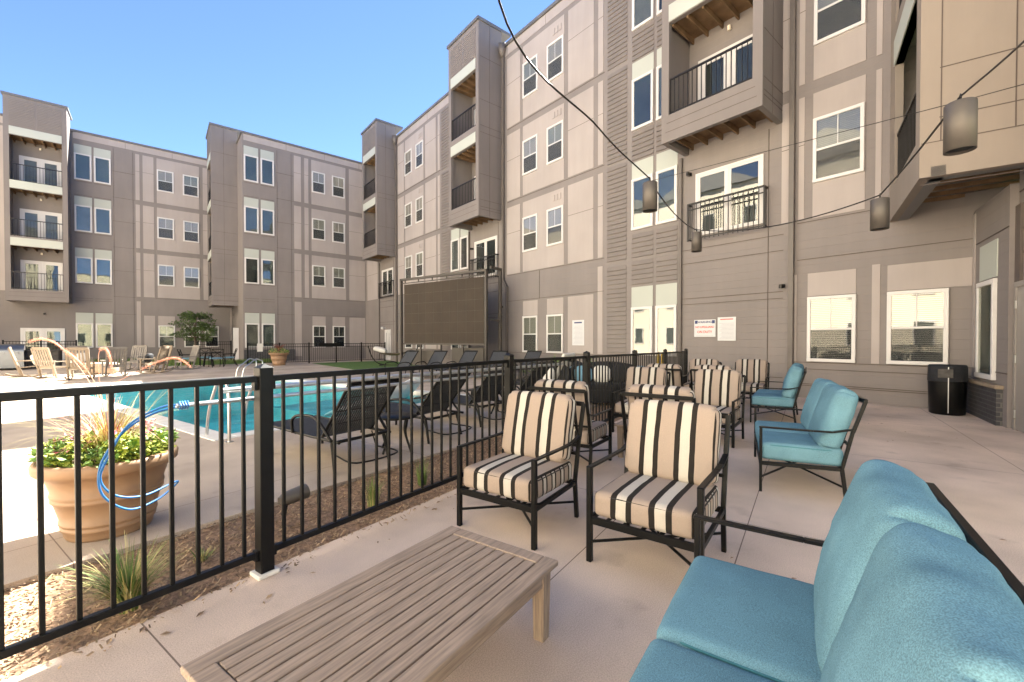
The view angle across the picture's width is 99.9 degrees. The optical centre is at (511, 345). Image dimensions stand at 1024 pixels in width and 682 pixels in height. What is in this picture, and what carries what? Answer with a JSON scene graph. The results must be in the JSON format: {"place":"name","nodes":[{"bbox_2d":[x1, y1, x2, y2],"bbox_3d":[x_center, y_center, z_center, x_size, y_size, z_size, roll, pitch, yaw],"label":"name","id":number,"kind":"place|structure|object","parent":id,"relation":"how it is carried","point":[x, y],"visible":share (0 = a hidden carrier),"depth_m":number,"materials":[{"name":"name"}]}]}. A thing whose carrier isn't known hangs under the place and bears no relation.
{"place":"outdoors","nodes":[
{"label":"outdoors","id":0,"kind":"place"},
{"bbox_2d":[56,531,190,613],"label":"ornamental grass","id":1,"kind":"object","parent":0,"point":[128,585],"depth_m":2.29,"materials":[{"name":"plant"}]},
{"bbox_2d":[0,0,554,161],"label":"sky","id":2,"kind":"structure","parent":0,"point":[312,74],"materials":[{"name":"blue"}]},
{"bbox_2d":[0,359,603,590],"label":"pool deck","id":3,"kind":"structure","parent":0,"point":[20,549],"depth_m":5.04,"materials":[{"name":"concrete"}]},
{"bbox_2d":[0,344,25,367],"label":"grill","id":4,"kind":"object","parent":3,"relation":"on","point":[6,360],"visible":0.75,"depth_m":19.89,"materials":[{"name":"metal"}]},
{"bbox_2d":[3,347,46,376],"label":"rocking chair","id":5,"kind":"object","parent":3,"relation":"on","point":[15,361],"visible":0.84,"depth_m":16.20,"materials":[{"name":"beige wood"}]},
{"bbox_2d":[0,350,62,369],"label":"outdoor kitchen","id":6,"kind":"object","parent":3,"relation":"on","point":[56,355],"visible":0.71,"depth_m":20.91,"materials":[{"name":"stone"}]},
{"bbox_2d":[27,347,71,377],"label":"rocking chair","id":7,"kind":"object","parent":3,"relation":"on","point":[53,367],"visible":0.87,"depth_m":15.61,"materials":[{"name":"beige wood"}]},
{"bbox_2d":[64,347,95,379],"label":"rocking chair","id":8,"kind":"object","parent":3,"relation":"on","point":[71,367],"visible":0.94,"depth_m":15.07,"materials":[{"name":"beige wood"}]},
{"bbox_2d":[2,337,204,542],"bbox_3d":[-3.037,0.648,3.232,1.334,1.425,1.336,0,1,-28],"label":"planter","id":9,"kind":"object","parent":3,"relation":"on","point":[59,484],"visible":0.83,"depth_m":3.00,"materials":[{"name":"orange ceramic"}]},
{"bbox_2d":[100,347,128,376],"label":"rocking chair","id":10,"kind":"object","parent":3,"relation":"on","point":[120,365],"visible":0.97,"depth_m":16.61,"materials":[{"name":"grey paint"}]},
{"bbox_2d":[122,345,147,369],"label":"rocking chair","id":11,"kind":"object","parent":3,"relation":"on","point":[144,348],"visible":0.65,"depth_m":20.38,"materials":[{"name":"grey paint"}]},
{"bbox_2d":[136,346,173,373],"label":"rocking chair","id":12,"kind":"object","parent":3,"relation":"on","point":[164,352],"visible":0.95,"depth_m":18.17,"materials":[{"name":"beige wood"}]},
{"bbox_2d":[90,357,271,365],"bbox_3d":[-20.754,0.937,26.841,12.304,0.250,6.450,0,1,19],"label":"grass","id":13,"kind":"structure","parent":3,"relation":"on","point":[171,362],"depth_m":25.79,"materials":[{"name":"green plant"}]},
{"bbox_2d":[168,310,217,359],"bbox_3d":[-20.797,-0.624,28.381,2.637,3.359,2.639,0,1,-1],"label":"tree","id":14,"kind":"object","parent":13,"relation":"on","point":[190,316],"visible":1,"depth_m":28.10,"materials":[{"name":"green plant"}]},
{"bbox_2d":[171,345,202,369],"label":"rocking chair","id":15,"kind":"object","parent":3,"relation":"on","point":[195,349],"visible":0.97,"depth_m":20.61,"materials":[{"name":"grey paint"}]},
{"bbox_2d":[88,381,423,433],"bbox_3d":[-7.087,2.169,11.555,10.850,1.580,5.450,0,1,35],"label":"pool basin","id":16,"kind":"object","parent":3,"relation":"in","point":[292,408],"visible":0.01,"depth_m":14.60,"materials":[{"name":"blue liquid"}]},
{"bbox_2d":[45,375,468,440],"bbox_3d":[-7.087,1.313,11.545,11.250,0.132,5.850,0,1,35],"label":"pool coping","id":17,"kind":"object","parent":3,"relation":"on","point":[185,427],"visible":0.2,"depth_m":8.24,"materials":[{"name":"white concrete"}]},
{"bbox_2d":[205,385,251,442],"bbox_3d":[-4.039,1.037,6.315,0.841,1.179,0.600,0,1,35],"label":"handrail","id":18,"kind":"object","parent":17,"relation":"on","point":[229,440],"visible":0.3,"depth_m":6.11,"materials":[{"name":"metal"}]},
{"bbox_2d":[268,344,289,365],"bbox_3d":[-12.917,0.509,23.849,1.164,1.200,1.192,-1,1,-40],"label":"planter","id":19,"kind":"object","parent":3,"relation":"on","point":[278,358],"visible":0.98,"depth_m":23.59,"materials":[{"name":"orange ceramic"}]},
{"bbox_2d":[247,342,385,363],"bbox_3d":[-11.532,0.454,26.262,7.970,1.250,0.110,-1,1,-40],"label":"pool fence","id":20,"kind":"object","parent":3,"relation":"on","point":[335,344],"visible":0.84,"depth_m":26.25,"materials":[{"name":"black metal"}]},
{"bbox_2d":[274,378,398,468],"bbox_3d":[-2.194,0.844,5.140,1.943,0.994,0.776,0,1,35],"label":"sun lounger","id":21,"kind":"object","parent":3,"relation":"on","point":[310,425],"visible":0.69,"depth_m":4.81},
{"bbox_2d":[313,361,414,369],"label":"turf lawn","id":22,"kind":"structure","parent":3,"relation":"on","point":[361,365],"depth_m":24.36,"materials":[{"name":"green plant"}]},
{"bbox_2d":[373,350,418,375],"bbox_3d":[-4.392,0.711,16.048,0.775,0.994,1.943,0,1,35],"label":"sun lounger","id":23,"kind":"object","parent":3,"relation":"on","point":[409,356],"visible":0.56,"depth_m":16.54,"materials":[{"name":"grey fabric"}]},
{"bbox_2d":[378,412,416,454],"bbox_3d":[-1.466,1.111,5.467,0.510,0.456,0.510,-1,1,-40],"label":"side table","id":24,"kind":"object","parent":3,"relation":"on","point":[394,416],"visible":0.63,"depth_m":5.38,"materials":[{"name":"black metal"}]},
{"bbox_2d":[360,368,471,443],"bbox_3d":[-1.506,0.828,6.440,1.943,0.994,0.775,0,1,32],"label":"sun lounger","id":25,"kind":"object","parent":3,"relation":"on","point":[394,406],"visible":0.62,"depth_m":6.12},
{"bbox_2d":[400,266,501,373],"bbox_3d":[-3.013,-1.063,19.477,5.559,4.450,0.801,0,1,31],"label":"outdoor screen","id":26,"kind":"object","parent":3,"relation":"on","point":[449,312],"visible":0.93,"depth_m":19.13,"materials":[{"name":"brown fabric"}]},
{"bbox_2d":[430,350,477,377],"bbox_3d":[-2.112,0.710,16.117,0.775,0.994,1.943,0,1,35],"label":"sun lounger","id":27,"kind":"object","parent":3,"relation":"on","point":[468,355],"visible":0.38,"depth_m":16.60,"materials":[{"name":"grey fabric"}]},
{"bbox_2d":[413,364,517,426],"bbox_3d":[-0.826,0.815,7.568,1.943,0.994,0.775,1,1,37],"label":"sun lounger","id":28,"kind":"object","parent":3,"relation":"on","point":[478,393],"visible":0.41,"depth_m":7.16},
{"bbox_2d":[460,360,554,407],"bbox_3d":[-0.096,0.799,8.804,1.943,0.994,0.776,0,1,31],"label":"sun lounger","id":29,"kind":"object","parent":3,"relation":"on","point":[534,377],"visible":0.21,"depth_m":8.45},
{"bbox_2d":[0,0,1023,432],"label":"apartment building","id":30,"kind":"structure","parent":3,"relation":"on","point":[514,166],"depth_m":14.54,"materials":[{"name":"grey paint"}]},
{"bbox_2d":[20,328,64,359],"bbox_3d":[-28.529,-0.055,26.211,1.850,1.970,0.060,-1,1,-40],"label":"door","id":31,"kind":"structure","parent":30,"relation":"in","point":[57,334],"depth_m":26.25,"materials":[{"name":"white glass"}]},
{"bbox_2d":[74,204,91,232],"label":"window","id":32,"kind":"structure","parent":30,"relation":"in","point":[82,214],"depth_m":27.25,"materials":[{"name":"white glass"}]},
{"bbox_2d":[74,152,91,181],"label":"window","id":33,"kind":"structure","parent":30,"relation":"in","point":[82,162],"depth_m":27.23,"materials":[{"name":"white glass"}]},
{"bbox_2d":[75,256,92,283],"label":"window","id":34,"kind":"structure","parent":30,"relation":"in","point":[83,265],"depth_m":27.31,"materials":[{"name":"white glass"}]},
{"bbox_2d":[76,323,93,347],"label":"window","id":35,"kind":"structure","parent":30,"relation":"in","point":[84,331],"depth_m":27.39,"materials":[{"name":"glass"}]},
{"bbox_2d":[94,156,110,184],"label":"window","id":36,"kind":"structure","parent":30,"relation":"in","point":[102,166],"depth_m":27.81,"materials":[{"name":"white glass"}]},
{"bbox_2d":[94,207,111,234],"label":"window","id":37,"kind":"structure","parent":30,"relation":"in","point":[102,216],"depth_m":27.84,"materials":[{"name":"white glass"}]},
{"bbox_2d":[95,258,111,284],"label":"window","id":38,"kind":"structure","parent":30,"relation":"in","point":[103,267],"depth_m":27.88,"materials":[{"name":"glass"}]},
{"bbox_2d":[96,323,112,347],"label":"window","id":39,"kind":"structure","parent":30,"relation":"in","point":[104,331],"depth_m":27.94,"materials":[{"name":"glass"}]},
{"bbox_2d":[158,325,174,347],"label":"window","id":40,"kind":"structure","parent":30,"relation":"in","point":[164,331],"depth_m":29.91,"materials":[{"name":"white glass"}]},
{"bbox_2d":[244,154,257,182],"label":"window","id":41,"kind":"structure","parent":30,"relation":"in","point":[250,162],"depth_m":27.47,"materials":[{"name":"blue glass"}]},
{"bbox_2d":[244,257,258,283],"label":"window","id":42,"kind":"structure","parent":30,"relation":"in","point":[251,265],"depth_m":27.55,"materials":[{"name":"black glass"}]},
{"bbox_2d":[244,205,258,233],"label":"window","id":43,"kind":"structure","parent":30,"relation":"in","point":[251,214],"depth_m":27.52,"materials":[{"name":"blue glass"}]},
{"bbox_2d":[245,323,259,347],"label":"window","id":44,"kind":"structure","parent":30,"relation":"in","point":[252,332],"depth_m":27.61,"materials":[{"name":"grey glass"}]},
{"bbox_2d":[260,158,273,185],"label":"window","id":45,"kind":"structure","parent":30,"relation":"in","point":[267,166],"depth_m":28.07,"materials":[{"name":"blue glass"}]},
{"bbox_2d":[261,259,274,284],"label":"window","id":46,"kind":"structure","parent":30,"relation":"in","point":[267,266],"depth_m":28.13,"materials":[{"name":"glass"}]},
{"bbox_2d":[261,208,274,235],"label":"window","id":47,"kind":"structure","parent":30,"relation":"in","point":[267,216],"depth_m":28.10,"materials":[{"name":"blue glass"}]},
{"bbox_2d":[262,323,274,347],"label":"window","id":48,"kind":"structure","parent":30,"relation":"in","point":[268,330],"depth_m":28.19,"materials":[{"name":"grey glass"}]},
{"bbox_2d":[312,218,324,240],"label":"window","id":49,"kind":"structure","parent":30,"relation":"in","point":[318,225],"depth_m":30.09,"materials":[{"name":"grey glass"}]},
{"bbox_2d":[312,265,325,286],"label":"window","id":50,"kind":"structure","parent":30,"relation":"in","point":[318,272],"depth_m":30.13,"materials":[{"name":"white plastic"}]},
{"bbox_2d":[313,325,325,345],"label":"window","id":51,"kind":"structure","parent":30,"relation":"in","point":[319,332],"depth_m":30.19,"materials":[{"name":"glass"}]},
{"bbox_2d":[382,267,392,295],"bbox_3d":[-8.423,-4.266,29.146,0.060,1.780,1.810,-1,1,-40],"label":"sliding door","id":52,"kind":"structure","parent":30,"relation":"in","point":[387,274],"depth_m":29.11,"materials":[{"name":"white glass"}]},
{"bbox_2d":[451,238,459,271],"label":"window","id":53,"kind":"structure","parent":30,"relation":"in","point":[455,244],"depth_m":22.56,"materials":[{"name":"grey glass"}]},
{"bbox_2d":[460,235,467,269],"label":"window","id":54,"kind":"structure","parent":30,"relation":"in","point":[463,240],"depth_m":21.91,"materials":[{"name":"white plastic"}]},
{"bbox_2d":[474,235,497,276],"bbox_3d":[-1.252,-4.160,20.478,0.060,1.780,1.810,-1,1,-40],"label":"sliding door","id":55,"kind":"structure","parent":30,"relation":"in","point":[488,246],"depth_m":20.40,"materials":[{"name":"white plastic"}]},
{"bbox_2d":[522,54,537,98],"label":"window","id":56,"kind":"structure","parent":30,"relation":"in","point":[528,71],"depth_m":17.98,"materials":[{"name":"white plastic"}]},
{"bbox_2d":[522,315,537,351],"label":"window","id":57,"kind":"structure","parent":30,"relation":"in","point":[529,324],"depth_m":18.08,"materials":[{"name":"glass"}]},
{"bbox_2d":[546,314,562,352],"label":"window","id":58,"kind":"structure","parent":30,"relation":"in","point":[554,322],"depth_m":16.95,"materials":[{"name":"glass"}]},
{"bbox_2d":[546,205,563,246],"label":"window","id":59,"kind":"structure","parent":30,"relation":"in","point":[561,206],"depth_m":16.87,"materials":[{"name":"white plastic"}]},
{"bbox_2d":[546,120,563,164],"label":"window","id":60,"kind":"structure","parent":30,"relation":"in","point":[555,133],"depth_m":16.85,"materials":[{"name":"white plastic"}]},
{"bbox_2d":[547,34,563,81],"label":"window","id":61,"kind":"structure","parent":30,"relation":"in","point":[562,36],"depth_m":16.76,"materials":[{"name":"white plastic"}]},
{"bbox_2d":[572,320,583,344],"bbox_3d":[2.462,-0.466,16.036,0.010,0.940,0.580,-1,1,-40],"label":"sign","id":62,"kind":"object","parent":30,"relation":"attached to","point":[577,332],"visible":1,"depth_m":16.03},
{"bbox_2d":[631,306,652,355],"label":"window","id":63,"kind":"structure","parent":30,"relation":"in","point":[641,317],"depth_m":13.93,"materials":[{"name":"white plastic"}]},
{"bbox_2d":[631,173,652,230],"bbox_3d":[4.192,-4.600,13.880,0.075,1.660,0.790,-1,1,-40],"label":"window","id":64,"kind":"structure","parent":30,"relation":"in","point":[639,220],"depth_m":13.98,"materials":[{"name":"glass"}]},
{"bbox_2d":[631,69,653,131],"bbox_3d":[4.192,-7.850,13.840,0.075,1.660,0.790,-1,1,-40],"label":"window","id":65,"kind":"structure","parent":30,"relation":"in","point":[643,85],"depth_m":13.84,"materials":[{"name":"blue glass"}]},
{"bbox_2d":[632,0,653,31],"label":"window","id":66,"kind":"structure","parent":30,"relation":"in","point":[642,10],"depth_m":13.86,"materials":[{"name":"blue glass"}]},
{"bbox_2d":[656,64,661,120],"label":"window","id":67,"kind":"structure","parent":30,"relation":"in","point":[659,68],"depth_m":13.39,"materials":[{"name":"white plastic"}]},
{"bbox_2d":[655,304,676,356],"bbox_3d":[4.740,-0.447,13.268,0.075,1.570,0.710,-1,1,-40],"label":"window","id":68,"kind":"structure","parent":30,"relation":"in","point":[665,315],"depth_m":13.28,"materials":[{"name":"glass"}]},
{"bbox_2d":[655,165,677,224],"bbox_3d":[4.740,-4.592,13.217,0.075,1.660,0.710,-1,1,-40],"label":"window","id":69,"kind":"structure","parent":30,"relation":"in","point":[667,186],"depth_m":13.21,"materials":[{"name":"glass"}]},
{"bbox_2d":[694,319,715,336],"bbox_3d":[5.519,-0.486,12.335,0.014,0.490,0.620,-1,1,-40],"label":"sign","id":70,"kind":"object","parent":30,"relation":"attached to","point":[704,328],"visible":1,"depth_m":12.32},
{"bbox_2d":[718,317,735,340],"bbox_3d":[5.913,-0.450,11.863,0.010,0.650,0.490,-1,1,-40],"label":"sign","id":71,"kind":"object","parent":30,"relation":"attached to","point":[726,328],"visible":1,"depth_m":11.85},
{"bbox_2d":[695,154,763,234],"bbox_3d":[5.919,-4.055,11.811,0.060,1.780,1.810,-1,1,-40],"label":"sliding door","id":72,"kind":"structure","parent":30,"relation":"in","point":[747,173],"depth_m":11.75,"materials":[{"name":"white glass"}]},
{"bbox_2d":[498,0,1023,230],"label":"cable","id":73,"kind":"object","parent":30,"relation":"attached to","point":[636,166],"visible":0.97,"depth_m":4.31,"materials":[{"name":"black rubber"}]},
{"bbox_2d":[643,178,657,212],"bbox_3d":[1.948,-2.132,6.076,0.200,0.475,0.200,0,1,33],"label":"pendant lamp","id":74,"kind":"object","parent":73,"relation":"hanging from","point":[650,187],"visible":1,"depth_m":6.00,"materials":[{"name":"grey metal"}]},
{"bbox_2d":[691,230,701,252],"bbox_3d":[3.803,-2.166,8.869,0.200,0.475,0.200,0,1,33],"label":"pendant lamp","id":75,"kind":"object","parent":73,"relation":"hanging from","point":[696,241],"visible":1,"depth_m":8.79,"materials":[{"name":"grey metal"}]},
{"bbox_2d":[870,193,889,230],"bbox_3d":[4.850,-1.767,5.678,0.200,0.475,0.200,0,1,33],"label":"pendant lamp","id":76,"kind":"object","parent":73,"relation":"hanging from","point":[880,213],"visible":1,"depth_m":5.61,"materials":[{"name":"grey metal"}]},
{"bbox_2d":[943,93,977,155],"bbox_3d":[3.721,-1.851,3.575,0.200,0.475,0.200,0,1,33],"label":"pendant lamp","id":77,"kind":"object","parent":73,"relation":"hanging from","point":[960,125],"visible":1,"depth_m":3.51,"materials":[{"name":"grey metal"}]},
{"bbox_2d":[806,294,855,362],"bbox_3d":[7.421,-0.380,10.028,0.075,1.545,0.940,-1,1,-40],"label":"window","id":78,"kind":"structure","parent":30,"relation":"in","point":[831,320],"depth_m":10.02,"materials":[{"name":"glass"}]},
{"bbox_2d":[653,84,1023,180],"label":"cable","id":79,"kind":"object","parent":30,"relation":"attached to","point":[846,130],"visible":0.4,"depth_m":4.20,"materials":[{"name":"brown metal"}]},
{"bbox_2d":[812,102,864,182],"bbox_3d":[7.484,-4.621,9.893,0.065,1.520,0.970,-1,1,-40],"label":"window","id":80,"kind":"structure","parent":30,"relation":"in","point":[861,106],"depth_m":9.86,"materials":[{"name":"white plastic"}]},
{"bbox_2d":[813,0,865,45],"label":"window","id":81,"kind":"structure","parent":30,"relation":"in","point":[862,12],"depth_m":9.91,"materials":[{"name":"grey glass"}]},
{"bbox_2d":[886,288,948,364],"bbox_3d":[8.358,-0.366,8.896,0.075,1.545,0.940,-1,1,-40],"label":"window","id":82,"kind":"structure","parent":30,"relation":"in","point":[917,332],"depth_m":8.88,"materials":[{"name":"glass"}]},
{"bbox_2d":[974,278,996,379],"bbox_3d":[8.369,-0.273,7.609,0.075,1.720,0.890,0,1,35],"label":"window","id":83,"kind":"structure","parent":30,"relation":"in","point":[986,291],"depth_m":7.63,"materials":[{"name":"glass"}]},
{"bbox_2d":[1012,280,1023,432],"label":"door","id":84,"kind":"structure","parent":30,"relation":"in","point":[1018,316],"depth_m":6.61,"materials":[{"name":"metal"}]},
{"bbox_2d":[569,361,643,402],"bbox_3d":[2.170,0.831,9.688,1.874,0.902,0.854,0,1,0],"label":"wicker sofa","id":85,"kind":"object","parent":3,"relation":"on","point":[603,379],"visible":0.23,"depth_m":9.70,"materials":[{"name":"black wicker"}]},
{"bbox_2d":[0,403,627,680],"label":"mulch bed","id":86,"kind":"object","parent":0,"point":[50,594],"visible":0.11,"depth_m":2.78,"materials":[{"name":"brown wood"}]},
{"bbox_2d":[278,484,309,514],"bbox_3d":[-1.705,1.252,3.358,0.116,0.294,0.219,0,1,35],"label":"spotlight","id":87,"kind":"object","parent":86,"relation":"on","point":[292,495],"visible":0.54,"depth_m":3.32,"materials":[{"name":"grey metal"}]},
{"bbox_2d":[360,472,386,506],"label":"ornamental grass","id":88,"kind":"object","parent":86,"relation":"on","point":[371,497],"depth_m":3.71,"materials":[{"name":"plant"}]},
{"bbox_2d":[0,394,1023,681],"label":"patio","id":89,"kind":"structure","parent":0,"point":[610,604],"depth_m":2.84,"materials":[{"name":"beige concrete"}]},
{"bbox_2d":[0,349,687,659],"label":"pool fence","id":90,"kind":"object","parent":89,"relation":"on","point":[263,380],"visible":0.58,"depth_m":2.53,"materials":[{"name":"black metal"}]},
{"bbox_2d":[175,373,501,407],"bbox_3d":[-0.894,0.323,3.643,0.024,0.050,3.220,0,1,35],"label":"pool pole","id":91,"kind":"object","parent":90,"relation":"attached to","point":[212,402],"visible":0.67,"depth_m":3.00,"materials":[{"name":"metal"}]},
{"bbox_2d":[97,400,189,509],"bbox_3d":[-2.008,0.596,2.362,0.373,0.590,0.356,-1,1,-40],"label":"hose","id":92,"kind":"object","parent":91,"relation":"attached to","point":[122,432],"visible":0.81,"depth_m":2.24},
{"bbox_2d":[223,363,562,393],"bbox_3d":[-0.498,0.267,4.305,0.032,0.074,4.280,0,1,35],"label":"pool pole","id":93,"kind":"object","parent":90,"relation":"attached to","point":[290,385],"visible":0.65,"depth_m":3.35,"materials":[{"name":"metal"}]},
{"bbox_2d":[181,526,557,681],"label":"coffee table","id":94,"kind":"object","parent":89,"relation":"on","point":[441,606],"visible":1,"depth_m":1.61,"materials":[{"name":"brown wood"}]},
{"bbox_2d":[457,390,585,550],"bbox_3d":[0.092,0.874,3.372,0.696,0.972,0.795,0,1,35],"label":"lounge chair","id":95,"kind":"object","parent":89,"relation":"on","point":[531,464],"visible":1,"depth_m":3.32,"materials":[{"name":"fabric"}]},
{"bbox_2d":[527,379,611,464],"bbox_3d":[0.660,0.856,4.849,0.696,0.972,0.795,0,1,32],"label":"lounge chair","id":96,"kind":"object","parent":89,"relation":"on","point":[593,430],"visible":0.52,"depth_m":4.54,"materials":[{"name":"fabric"}]},
{"bbox_2d":[612,367,670,431],"bbox_3d":[2.014,0.834,6.674,0.696,0.972,0.795,0,1,33],"label":"lounge chair","id":97,"kind":"object","parent":89,"relation":"on","point":[648,375],"visible":0.35,"depth_m":6.75,"materials":[{"name":"fabric"}]},
{"bbox_2d":[620,384,695,472],"bbox_3d":[1.551,0.863,4.309,0.696,0.972,0.795,0,1,35],"label":"lounge chair","id":98,"kind":"object","parent":89,"relation":"on","point":[634,392],"visible":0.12,"depth_m":4.04,"materials":[{"name":"fabric"}]},
{"bbox_2d":[586,399,730,565],"bbox_3d":[0.983,0.881,2.832,0.696,0.972,0.795,1,1,37],"label":"lounge chair","id":99,"kind":"object","parent":89,"relation":"on","point":[664,483],"visible":0.94,"depth_m":2.79,"materials":[{"name":"fabric"}]},
{"bbox_2d":[646,363,690,387],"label":"lounge chair","id":100,"kind":"object","parent":89,"relation":"on","point":[675,370],"visible":0.26,"depth_m":7.61,"materials":[{"name":"fabric"}]},
{"bbox_2d":[683,359,721,389],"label":"lounge chair","id":101,"kind":"object","parent":89,"relation":"on","point":[693,363],"visible":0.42,"depth_m":9.77,"materials":[{"name":"fabric"}]},
{"bbox_2d":[690,365,739,407],"bbox_3d":[3.595,0.822,7.612,0.696,0.972,0.795,0,1,35],"label":"lounge chair","id":102,"kind":"object","parent":89,"relation":"on","point":[716,367],"visible":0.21,"depth_m":7.41,"materials":[{"name":"fabric"}]},
{"bbox_2d":[694,369,746,447],"bbox_3d":[2.849,0.841,6.087,0.696,0.972,0.795,1,1,39],"label":"lounge chair","id":103,"kind":"object","parent":89,"relation":"on","point":[720,390],"visible":0.64,"depth_m":6.12,"materials":[{"name":"fabric"}]},
{"bbox_2d":[735,359,769,398],"bbox_3d":[5.232,0.800,9.460,0.696,0.972,0.795,0,1,35],"label":"lounge chair","id":104,"kind":"object","parent":89,"relation":"on","point":[754,371],"visible":0.54,"depth_m":9.51,"materials":[{"name":"fabric"}]},
{"bbox_2d":[750,363,806,422],"bbox_3d":[4.748,0.817,7.644,0.793,0.983,1.356,0,1,35],"label":"armchair","id":105,"kind":"object","parent":89,"relation":"on","point":[786,396],"visible":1,"depth_m":7.12,"materials":[{"name":"teal fabric"}]},
{"bbox_2d":[754,378,867,496],"bbox_3d":[2.946,0.856,4.393,0.793,0.983,1.356,0,1,28],"label":"loveseat","id":106,"kind":"object","parent":89,"relation":"on","point":[817,434],"visible":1,"depth_m":3.88,"materials":[{"name":"teal fabric"}]},
{"bbox_2d":[629,459,1023,681],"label":"loveseat","id":107,"kind":"object","parent":89,"relation":"on","point":[916,579],"visible":1,"depth_m":1.14,"materials":[{"name":"teal fabric"}]},
{"bbox_2d":[927,364,967,415],"bbox_3d":[8.222,0.833,8.137,0.560,0.935,0.550,-1,1,-40],"label":"trash can","id":108,"kind":"object","parent":89,"relation":"on","point":[947,388],"visible":1,"depth_m":7.95,"materials":[{"name":"plastic"}]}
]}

